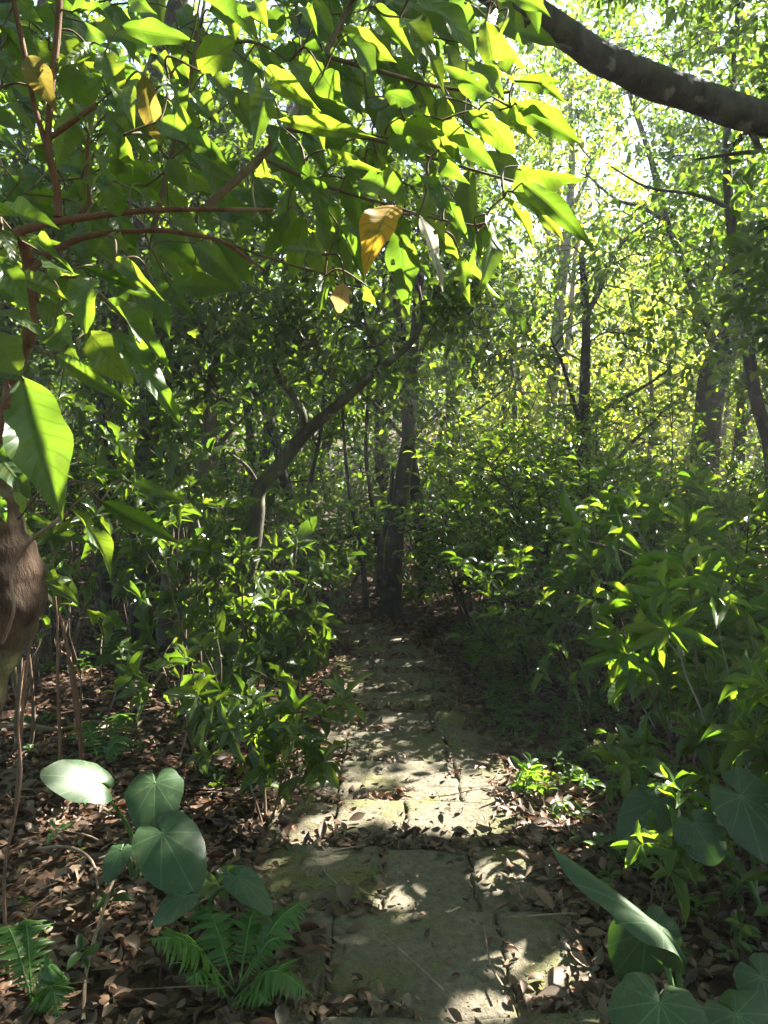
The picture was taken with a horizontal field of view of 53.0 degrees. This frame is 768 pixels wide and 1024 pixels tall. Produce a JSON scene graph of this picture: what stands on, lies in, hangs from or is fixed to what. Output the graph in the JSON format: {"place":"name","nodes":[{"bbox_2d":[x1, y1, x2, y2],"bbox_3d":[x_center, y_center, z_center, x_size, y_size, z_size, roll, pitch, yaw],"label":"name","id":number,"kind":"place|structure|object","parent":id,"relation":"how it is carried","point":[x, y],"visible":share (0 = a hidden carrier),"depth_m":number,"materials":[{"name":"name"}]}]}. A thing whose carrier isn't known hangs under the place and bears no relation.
{"place":"outdoors","nodes":[
{"label":"outdoors","id":0,"kind":"place"},
{"bbox_2d":[0,375,767,1023],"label":"ground","id":1,"kind":"structure","parent":0,"point":[720,985],"depth_m":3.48,"materials":[{"name":"brown plant"}]},
{"bbox_2d":[2,661,24,978],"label":"dead stem","id":2,"kind":"object","parent":1,"relation":"on","point":[11,833],"visible":0.91,"depth_m":2.36,"materials":[{"name":"brown wood"}]},
{"bbox_2d":[0,919,77,1018],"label":"fern","id":3,"kind":"object","parent":1,"relation":"on","point":[28,948],"visible":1,"depth_m":2.26,"materials":[{"name":"green plant"}]},
{"bbox_2d":[0,298,135,647],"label":"sapling","id":4,"kind":"object","parent":1,"relation":"on","point":[122,488],"visible":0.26,"depth_m":5.92,"materials":[{"name":"green plant"}]},
{"bbox_2d":[14,391,158,754],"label":"sapling","id":5,"kind":"object","parent":1,"relation":"on","point":[59,582],"visible":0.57,"depth_m":3.77,"materials":[{"name":"green plant"}]},
{"bbox_2d":[28,382,148,650],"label":"sapling","id":6,"kind":"object","parent":1,"relation":"on","point":[50,636],"visible":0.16,"depth_m":6.44,"materials":[{"name":"green plant"}]},
{"bbox_2d":[0,30,200,585],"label":"leafy tree","id":7,"kind":"object","parent":1,"relation":"on","point":[18,328],"visible":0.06,"depth_m":9.01,"materials":[{"name":"green plant"}]},
{"bbox_2d":[66,714,138,766],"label":"fern","id":8,"kind":"object","parent":1,"relation":"on","point":[115,743],"visible":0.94,"depth_m":4.11,"materials":[{"name":"green plant"}]},
{"bbox_2d":[29,364,182,667],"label":"sapling","id":9,"kind":"object","parent":1,"relation":"on","point":[46,656],"visible":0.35,"depth_m":5.52,"materials":[{"name":"green plant"}]},
{"bbox_2d":[0,0,226,396],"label":"leafy tree","id":10,"kind":"object","parent":1,"relation":"on","point":[145,54],"visible":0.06,"depth_m":8.00,"materials":[{"name":"green plant"}]},
{"bbox_2d":[40,759,206,893],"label":"taro plant","id":11,"kind":"object","parent":1,"relation":"on","point":[165,847],"visible":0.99,"depth_m":2.67,"materials":[{"name":"green plant"}]},
{"bbox_2d":[93,636,153,720],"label":"seedling","id":12,"kind":"object","parent":1,"relation":"on","point":[111,654],"visible":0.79,"depth_m":4.69,"materials":[{"name":"green plant"}]},
{"bbox_2d":[0,4,298,644],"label":"broadleaf tree","id":13,"kind":"object","parent":1,"relation":"on","point":[142,454],"visible":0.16,"depth_m":6.14,"materials":[{"name":"green plant"}]},
{"bbox_2d":[62,484,254,727],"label":"sapling","id":14,"kind":"object","parent":1,"relation":"on","point":[135,557],"visible":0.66,"depth_m":4.38,"materials":[{"name":"green plant"}]},
{"bbox_2d":[110,374,263,689],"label":"broadleaf tree","id":15,"kind":"object","parent":1,"relation":"on","point":[169,446],"visible":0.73,"depth_m":5.01,"materials":[{"name":"green plant"}]},
{"bbox_2d":[130,492,260,692],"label":"sapling","id":16,"kind":"object","parent":1,"relation":"on","point":[229,628],"visible":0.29,"depth_m":5.24,"materials":[{"name":"green plant"}]},
{"bbox_2d":[78,0,330,537],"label":"leafy tree","id":17,"kind":"object","parent":1,"relation":"on","point":[248,427],"visible":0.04,"depth_m":11.28,"materials":[{"name":"green plant"}]},
{"bbox_2d":[113,632,306,779],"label":"sapling","id":18,"kind":"object","parent":1,"relation":"on","point":[193,704],"visible":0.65,"depth_m":3.71,"materials":[{"name":"green plant"}]},
{"bbox_2d":[152,865,272,926],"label":"taro plant","id":19,"kind":"object","parent":1,"relation":"on","point":[244,885],"visible":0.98,"depth_m":2.44,"materials":[{"name":"green plant"}]},
{"bbox_2d":[114,438,312,733],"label":"sapling","id":20,"kind":"object","parent":1,"relation":"on","point":[228,643],"visible":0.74,"depth_m":4.30,"materials":[{"name":"green plant"}]},
{"bbox_2d":[74,0,362,617],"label":"leafy tree","id":21,"kind":"object","parent":1,"relation":"on","point":[172,6],"visible":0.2,"depth_m":7.45,"materials":[{"name":"green plant"}]},
{"bbox_2d":[147,897,310,993],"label":"fern","id":22,"kind":"object","parent":1,"relation":"on","point":[217,934],"visible":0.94,"depth_m":2.40,"materials":[{"name":"green plant"}]},
{"bbox_2d":[173,549,293,641],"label":"sapling","id":23,"kind":"object","parent":1,"relation":"on","point":[261,575],"visible":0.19,"depth_m":5.89,"materials":[{"name":"green plant"}]},
{"bbox_2d":[184,958,310,1013],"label":"fern","id":24,"kind":"object","parent":1,"relation":"on","point":[276,977],"visible":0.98,"depth_m":2.18,"materials":[{"name":"green plant"}]},
{"bbox_2d":[136,0,373,517],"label":"background tree","id":25,"kind":"object","parent":1,"relation":"on","point":[259,431],"visible":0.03,"depth_m":15.05,"materials":[{"name":"green plant"}]},
{"bbox_2d":[76,54,440,657],"bbox_3d":[-1.056,-1.051,6.233,2.740,4.716,2.275,-4,8,-31],"label":"broadleaf tree","id":26,"kind":"object","parent":1,"relation":"on","point":[245,153],"visible":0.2,"depth_m":6.06,"materials":[{"name":"green plant"}]},
{"bbox_2d":[74,87,443,592],"bbox_3d":[-1.648,-1.989,9.967,4.854,6.429,3.662,0,7,0],"label":"leafy tree","id":27,"kind":"object","parent":1,"relation":"on","point":[277,447],"visible":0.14,"depth_m":9.72,"materials":[{"name":"green plant"}]},
{"bbox_2d":[175,580,343,720],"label":"sapling","id":28,"kind":"object","parent":1,"relation":"on","point":[277,646],"visible":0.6,"depth_m":4.67,"materials":[{"name":"green plant"}]},
{"bbox_2d":[190,428,339,570],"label":"bush","id":29,"kind":"object","parent":1,"relation":"on","point":[245,460],"visible":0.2,"depth_m":10.08,"materials":[{"name":"green plant"}]},
{"bbox_2d":[223,475,322,592],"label":"sapling","id":30,"kind":"object","parent":1,"relation":"on","point":[286,512],"visible":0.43,"depth_m":7.36,"materials":[{"name":"green plant"}]},
{"bbox_2d":[185,672,374,825],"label":"sapling","id":31,"kind":"object","parent":1,"relation":"on","point":[282,736],"visible":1,"depth_m":3.34,"materials":[{"name":"green plant"}]},
{"bbox_2d":[202,516,366,694],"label":"sapling","id":32,"kind":"object","parent":1,"relation":"on","point":[285,607],"visible":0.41,"depth_m":4.97,"materials":[{"name":"green plant"}]},
{"bbox_2d":[158,3,412,542],"bbox_3d":[-1.381,-3.135,10.787,3.931,8.885,4.928,-5,8,-34],"label":"leafy tree","id":33,"kind":"object","parent":1,"relation":"on","point":[289,108],"visible":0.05,"depth_m":10.75,"materials":[{"name":"green plant"}]},
{"bbox_2d":[221,493,365,587],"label":"bush","id":34,"kind":"object","parent":1,"relation":"on","point":[340,527],"visible":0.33,"depth_m":8.91,"materials":[{"name":"green plant"}]},
{"bbox_2d":[0,0,594,718],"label":"overhanging tree","id":35,"kind":"object","parent":1,"relation":"on","point":[412,116],"visible":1,"depth_m":1.16,"materials":[{"name":"green plant"}]},
{"bbox_2d":[277,528,351,639],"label":"sapling","id":36,"kind":"object","parent":1,"relation":"on","point":[342,573],"visible":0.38,"depth_m":6.83,"materials":[{"name":"green plant"}]},
{"bbox_2d":[221,294,429,608],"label":"slender tree","id":37,"kind":"object","parent":1,"relation":"on","point":[287,413],"visible":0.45,"depth_m":7.32,"materials":[{"name":"green plant"}]},
{"bbox_2d":[278,424,395,560],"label":"bush","id":38,"kind":"object","parent":1,"relation":"on","point":[360,465],"visible":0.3,"depth_m":10.96,"materials":[{"name":"green plant"}]},
{"bbox_2d":[280,491,405,597],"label":"bush","id":39,"kind":"object","parent":1,"relation":"on","point":[365,522],"visible":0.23,"depth_m":9.28,"materials":[{"name":"green plant"}]},
{"bbox_2d":[152,133,535,682],"bbox_3d":[-0.342,-0.621,5.486,2.691,3.983,1.804,0,7,0],"label":"broadleaf tree","id":40,"kind":"object","parent":1,"relation":"on","point":[304,332],"visible":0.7,"depth_m":5.27,"materials":[{"name":"green plant"}]},
{"bbox_2d":[267,312,429,608],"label":"slender tree","id":41,"kind":"object","parent":1,"relation":"on","point":[363,574],"visible":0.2,"depth_m":8.74,"materials":[{"name":"green plant"}]},
{"bbox_2d":[199,0,510,607],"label":"leafy tree","id":42,"kind":"object","parent":1,"relation":"on","point":[415,494],"visible":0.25,"depth_m":8.31,"materials":[{"name":"green plant"}]},
{"bbox_2d":[290,280,448,595],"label":"slender tree","id":43,"kind":"object","parent":1,"relation":"on","point":[371,499],"visible":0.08,"depth_m":9.47,"materials":[{"name":"green plant"}]},
{"bbox_2d":[234,160,507,538],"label":"leafy tree","id":44,"kind":"object","parent":1,"relation":"on","point":[470,397],"visible":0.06,"depth_m":13.37,"materials":[{"name":"green plant"}]},
{"bbox_2d":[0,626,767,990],"bbox_3d":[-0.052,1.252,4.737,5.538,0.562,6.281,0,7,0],"label":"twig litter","id":45,"kind":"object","parent":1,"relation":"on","point":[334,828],"visible":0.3,"depth_m":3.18,"materials":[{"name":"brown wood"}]},
{"bbox_2d":[0,593,767,970],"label":"ground cover","id":46,"kind":"object","parent":1,"relation":"on","point":[578,773],"visible":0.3,"depth_m":4.13,"materials":[{"name":"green plant"}]},
{"bbox_2d":[236,161,551,536],"bbox_3d":[0.319,-3.118,13.242,4.796,7.631,4.738,-5,8,-35],"label":"leafy tree","id":47,"kind":"object","parent":1,"relation":"on","point":[324,445],"visible":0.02,"depth_m":13.38,"materials":[{"name":"green plant"}]},
{"bbox_2d":[32,479,767,708],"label":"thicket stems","id":48,"kind":"object","parent":1,"relation":"on","point":[80,672],"visible":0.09,"depth_m":5.83,"materials":[{"name":"brown plant"}]},
{"bbox_2d":[296,0,524,569],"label":"leafy tree","id":49,"kind":"object","parent":1,"relation":"on","point":[382,467],"visible":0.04,"depth_m":10.86,"materials":[{"name":"green plant"}]},
{"bbox_2d":[330,476,502,590],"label":"bush","id":50,"kind":"object","parent":1,"relation":"on","point":[410,555],"visible":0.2,"depth_m":9.79,"materials":[{"name":"green plant"}]},
{"bbox_2d":[225,623,608,1023],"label":"stone path","id":51,"kind":"structure","parent":1,"relation":"on","point":[401,975],"depth_m":2.96,"materials":[{"name":"grey stone"}]},
{"bbox_2d":[284,0,573,618],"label":"broadleaf tree","id":52,"kind":"object","parent":1,"relation":"on","point":[389,593],"visible":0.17,"depth_m":8.22,"materials":[{"name":"green plant"}]},
{"bbox_2d":[299,85,581,539],"bbox_3d":[0.608,-2.839,12.241,4.052,7.847,4.954,6,9,41],"label":"leafy tree","id":53,"kind":"object","parent":1,"relation":"on","point":[449,403],"visible":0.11,"depth_m":12.25,"materials":[{"name":"green plant"}]},
{"bbox_2d":[357,424,527,606],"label":"bush","id":54,"kind":"object","parent":1,"relation":"on","point":[385,450],"visible":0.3,"depth_m":9.19,"materials":[{"name":"green plant"}]},
{"bbox_2d":[357,433,584,618],"bbox_3d":[0.964,0.200,8.286,2.469,2.037,2.488,0,7,0],"label":"bush","id":55,"kind":"object","parent":1,"relation":"on","point":[423,534],"visible":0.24,"depth_m":8.09,"materials":[{"name":"green plant"}]},
{"bbox_2d":[392,440,559,629],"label":"bush","id":56,"kind":"object","parent":1,"relation":"on","point":[449,572],"visible":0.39,"depth_m":7.42,"materials":[{"name":"green plant"}]},
{"bbox_2d":[415,337,578,535],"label":"leafy tree","id":57,"kind":"object","parent":1,"relation":"on","point":[467,381],"visible":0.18,"depth_m":12.33,"materials":[{"name":"green plant"}]},
{"bbox_2d":[375,248,620,503],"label":"leafy tree","id":58,"kind":"object","parent":1,"relation":"on","point":[548,337],"visible":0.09,"depth_m":15.05,"materials":[{"name":"green plant"}]},
{"bbox_2d":[404,396,618,620],"bbox_3d":[1.197,0.082,7.152,2.026,2.306,2.300,0,7,0],"label":"bush","id":59,"kind":"object","parent":1,"relation":"on","point":[536,512],"visible":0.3,"depth_m":7.21,"materials":[{"name":"green plant"}]},
{"bbox_2d":[391,129,642,522],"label":"leafy tree","id":60,"kind":"object","parent":1,"relation":"on","point":[521,234],"visible":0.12,"depth_m":14.63,"materials":[{"name":"green plant"}]},
{"bbox_2d":[507,756,554,801],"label":"plant","id":61,"kind":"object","parent":1,"relation":"on","point":[532,774],"depth_m":3.69,"materials":[{"name":"green plant"}]},
{"bbox_2d":[445,544,624,690],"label":"bush","id":62,"kind":"object","parent":1,"relation":"on","point":[507,633],"visible":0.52,"depth_m":5.47,"materials":[{"name":"green plant"}]},
{"bbox_2d":[431,427,642,610],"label":"bush","id":63,"kind":"object","parent":1,"relation":"on","point":[497,502],"visible":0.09,"depth_m":8.12,"materials":[{"name":"green plant"}]},
{"bbox_2d":[403,363,672,633],"bbox_3d":[1.367,-0.069,6.865,1.723,2.609,2.885,5,9,38],"label":"bush","id":64,"kind":"object","parent":1,"relation":"on","point":[514,479],"visible":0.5,"depth_m":6.30,"materials":[{"name":"green plant"}]},
{"bbox_2d":[442,387,635,593],"bbox_3d":[1.656,-0.132,8.705,2.142,2.503,2.076,0,7,0],"label":"bush","id":65,"kind":"object","parent":1,"relation":"on","point":[467,437],"visible":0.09,"depth_m":8.17,"materials":[{"name":"green plant"}]},
{"bbox_2d":[448,438,630,666],"bbox_3d":[1.353,0.350,6.228,1.611,1.905,1.721,0,7,0],"label":"bush","id":66,"kind":"object","parent":1,"relation":"on","point":[541,559],"visible":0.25,"depth_m":6.10,"materials":[{"name":"green plant"}]},
{"bbox_2d":[385,416,710,657],"bbox_3d":[1.168,0.256,6.278,1.826,2.069,2.259,-5,9,-38],"label":"bush","id":67,"kind":"object","parent":1,"relation":"on","point":[490,543],"visible":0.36,"depth_m":6.23,"materials":[{"name":"green plant"}]},
{"bbox_2d":[437,244,658,523],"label":"leafy tree","id":68,"kind":"object","parent":1,"relation":"on","point":[603,370],"visible":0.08,"depth_m":13.95,"materials":[{"name":"green plant"}]},
{"bbox_2d":[530,633,606,737],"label":"seedling","id":69,"kind":"object","parent":1,"relation":"on","point":[584,674],"visible":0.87,"depth_m":4.49,"materials":[{"name":"green plant"}]},
{"bbox_2d":[445,4,693,496],"bbox_3d":[3.021,-3.756,12.564,4.230,8.623,3.208,0,7,0],"label":"broadleaf tree","id":70,"kind":"object","parent":1,"relation":"on","point":[572,156],"visible":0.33,"depth_m":12.08,"materials":[{"name":"green plant"}]},
{"bbox_2d":[418,166,732,515],"bbox_3d":[2.198,-1.338,9.214,3.839,4.939,3.656,0,7,0],"label":"leafy tree","id":71,"kind":"object","parent":1,"relation":"on","point":[601,278],"visible":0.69,"depth_m":9.05,"materials":[{"name":"green plant"}]},
{"bbox_2d":[442,478,723,696],"bbox_3d":[1.247,0.578,5.023,1.789,1.533,1.156,0,7,0],"label":"bush","id":72,"kind":"object","parent":1,"relation":"on","point":[525,559],"visible":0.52,"depth_m":4.93,"materials":[{"name":"green plant"}]},
{"bbox_2d":[515,171,657,478],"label":"broadleaf tree","id":73,"kind":"object","parent":1,"relation":"on","point":[584,211],"visible":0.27,"depth_m":12.52,"materials":[{"name":"green plant"}]},
{"bbox_2d":[505,265,709,483],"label":"leafy tree","id":74,"kind":"object","parent":1,"relation":"on","point":[621,373],"visible":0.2,"depth_m":15.20,"materials":[{"name":"green plant"}]},
{"bbox_2d":[469,367,765,593],"bbox_3d":[2.070,-0.048,6.953,2.124,2.459,2.333,-5,8,-35],"label":"bush","id":75,"kind":"object","parent":1,"relation":"on","point":[681,422],"visible":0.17,"depth_m":6.46,"materials":[{"name":"green plant"}]},
{"bbox_2d":[550,845,687,987],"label":"taro plant","id":76,"kind":"object","parent":1,"relation":"on","point":[649,941],"visible":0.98,"depth_m":2.25,"materials":[{"name":"green plant"}]},
{"bbox_2d":[477,0,767,357],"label":"broadleaf tree","id":77,"kind":"object","parent":1,"relation":"on","point":[633,73],"visible":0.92,"depth_m":3.92,"materials":[{"name":"green plant"}]},
{"bbox_2d":[524,224,723,481],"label":"leafy tree","id":78,"kind":"object","parent":1,"relation":"on","point":[658,329],"visible":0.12,"depth_m":17.19,"materials":[{"name":"green plant"}]},
{"bbox_2d":[520,333,731,523],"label":"leafy tree","id":79,"kind":"object","parent":1,"relation":"on","point":[651,388],"visible":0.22,"depth_m":13.33,"materials":[{"name":"green plant"}]},
{"bbox_2d":[504,0,767,565],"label":"broadleaf tree","id":80,"kind":"object","parent":1,"relation":"on","point":[759,413],"visible":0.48,"depth_m":7.25,"materials":[{"name":"green plant"}]},
{"bbox_2d":[563,272,716,483],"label":"leafy tree","id":81,"kind":"object","parent":1,"relation":"on","point":[670,357],"visible":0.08,"depth_m":16.45,"materials":[{"name":"green plant"}]},
{"bbox_2d":[515,361,767,618],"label":"bush","id":82,"kind":"object","parent":1,"relation":"on","point":[628,402],"visible":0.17,"depth_m":6.99,"materials":[{"name":"green plant"}]},
{"bbox_2d":[523,0,767,530],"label":"broadleaf tree","id":83,"kind":"object","parent":1,"relation":"on","point":[710,403],"visible":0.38,"depth_m":10.59,"materials":[{"name":"green plant"}]},
{"bbox_2d":[530,411,767,691],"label":"bush","id":84,"kind":"object","parent":1,"relation":"on","point":[699,450],"visible":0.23,"depth_m":5.26,"materials":[{"name":"green plant"}]},
{"bbox_2d":[531,518,767,736],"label":"long leaved bush","id":85,"kind":"object","parent":1,"relation":"on","point":[553,616],"visible":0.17,"depth_m":4.60,"materials":[{"name":"green plant"}]},
{"bbox_2d":[581,710,724,850],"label":"seedling","id":86,"kind":"object","parent":1,"relation":"on","point":[633,745],"visible":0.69,"depth_m":3.10,"materials":[{"name":"green plant"}]},
{"bbox_2d":[540,429,767,613],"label":"bush","id":87,"kind":"object","parent":1,"relation":"on","point":[640,466],"visible":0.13,"depth_m":6.30,"materials":[{"name":"green plant"}]},
{"bbox_2d":[608,972,708,1023],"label":"taro plant","id":88,"kind":"object","parent":1,"relation":"on","point":[635,999],"visible":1,"depth_m":1.91,"materials":[{"name":"green plant"}]},
{"bbox_2d":[559,485,767,774],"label":"long leaved bush","id":89,"kind":"object","parent":1,"relation":"on","point":[628,538],"visible":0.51,"depth_m":3.69,"materials":[{"name":"green plant"}]},
{"bbox_2d":[610,757,731,924],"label":"seedling","id":90,"kind":"object","parent":1,"relation":"on","point":[645,842],"visible":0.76,"depth_m":2.58,"materials":[{"name":"green plant"}]},
{"bbox_2d":[576,70,767,509],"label":"leafy tree","id":91,"kind":"object","parent":1,"relation":"on","point":[738,434],"visible":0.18,"depth_m":10.75,"materials":[{"name":"green plant"}]},
{"bbox_2d":[582,509,767,807],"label":"long leaved bush","id":92,"kind":"object","parent":1,"relation":"on","point":[629,670],"visible":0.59,"depth_m":3.33,"materials":[{"name":"green plant"}]},
{"bbox_2d":[584,445,767,668],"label":"long leaved bush","id":93,"kind":"object","parent":1,"relation":"on","point":[700,493],"visible":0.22,"depth_m":5.37,"materials":[{"name":"green plant"}]},
{"bbox_2d":[588,465,767,683],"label":"long leaved bush","id":94,"kind":"object","parent":1,"relation":"on","point":[759,508],"visible":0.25,"depth_m":3.98,"materials":[{"name":"green plant"}]},
{"bbox_2d":[602,277,761,495],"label":"leafy tree","id":95,"kind":"object","parent":1,"relation":"on","point":[724,429],"visible":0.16,"depth_m":14.53,"materials":[{"name":"green plant"}]},
{"bbox_2d":[599,553,767,787],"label":"long leaved bush","id":96,"kind":"object","parent":1,"relation":"on","point":[672,624],"visible":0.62,"depth_m":3.12,"materials":[{"name":"green plant"}]},
{"bbox_2d":[616,767,767,905],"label":"taro plant","id":97,"kind":"object","parent":1,"relation":"on","point":[743,821],"visible":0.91,"depth_m":2.51,"materials":[{"name":"green plant"}]},
{"bbox_2d":[623,84,767,407],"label":"leafy tree","id":98,"kind":"object","parent":1,"relation":"on","point":[697,310],"visible":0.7,"depth_m":7.28,"materials":[{"name":"green plant"}]},
{"bbox_2d":[631,395,767,541],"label":"bush","id":99,"kind":"object","parent":1,"relation":"on","point":[712,445],"visible":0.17,"depth_m":10.65,"materials":[{"name":"green plant"}]},
{"bbox_2d":[638,82,767,395],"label":"leafy tree","id":100,"kind":"object","parent":1,"relation":"on","point":[704,231],"visible":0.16,"depth_m":9.50,"materials":[{"name":"green plant"}]},
{"bbox_2d":[640,249,767,546],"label":"leafy tree","id":101,"kind":"object","parent":1,"relation":"on","point":[727,423],"visible":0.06,"depth_m":13.29,"materials":[{"name":"green plant"}]},
{"bbox_2d":[699,647,767,782],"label":"long leaved bush","id":102,"kind":"object","parent":1,"relation":"on","point":[738,743],"visible":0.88,"depth_m":2.73,"materials":[{"name":"green plant"}]},
{"bbox_2d":[703,952,767,1023],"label":"taro plant","id":103,"kind":"object","parent":1,"relation":"on","point":[746,1002],"visible":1,"depth_m":1.95,"materials":[{"name":"green plant"}]},
{"bbox_2d":[0,0,767,378],"label":"sky","id":104,"kind":"structure","parent":0,"point":[632,123],"materials":[{"name":"white"}]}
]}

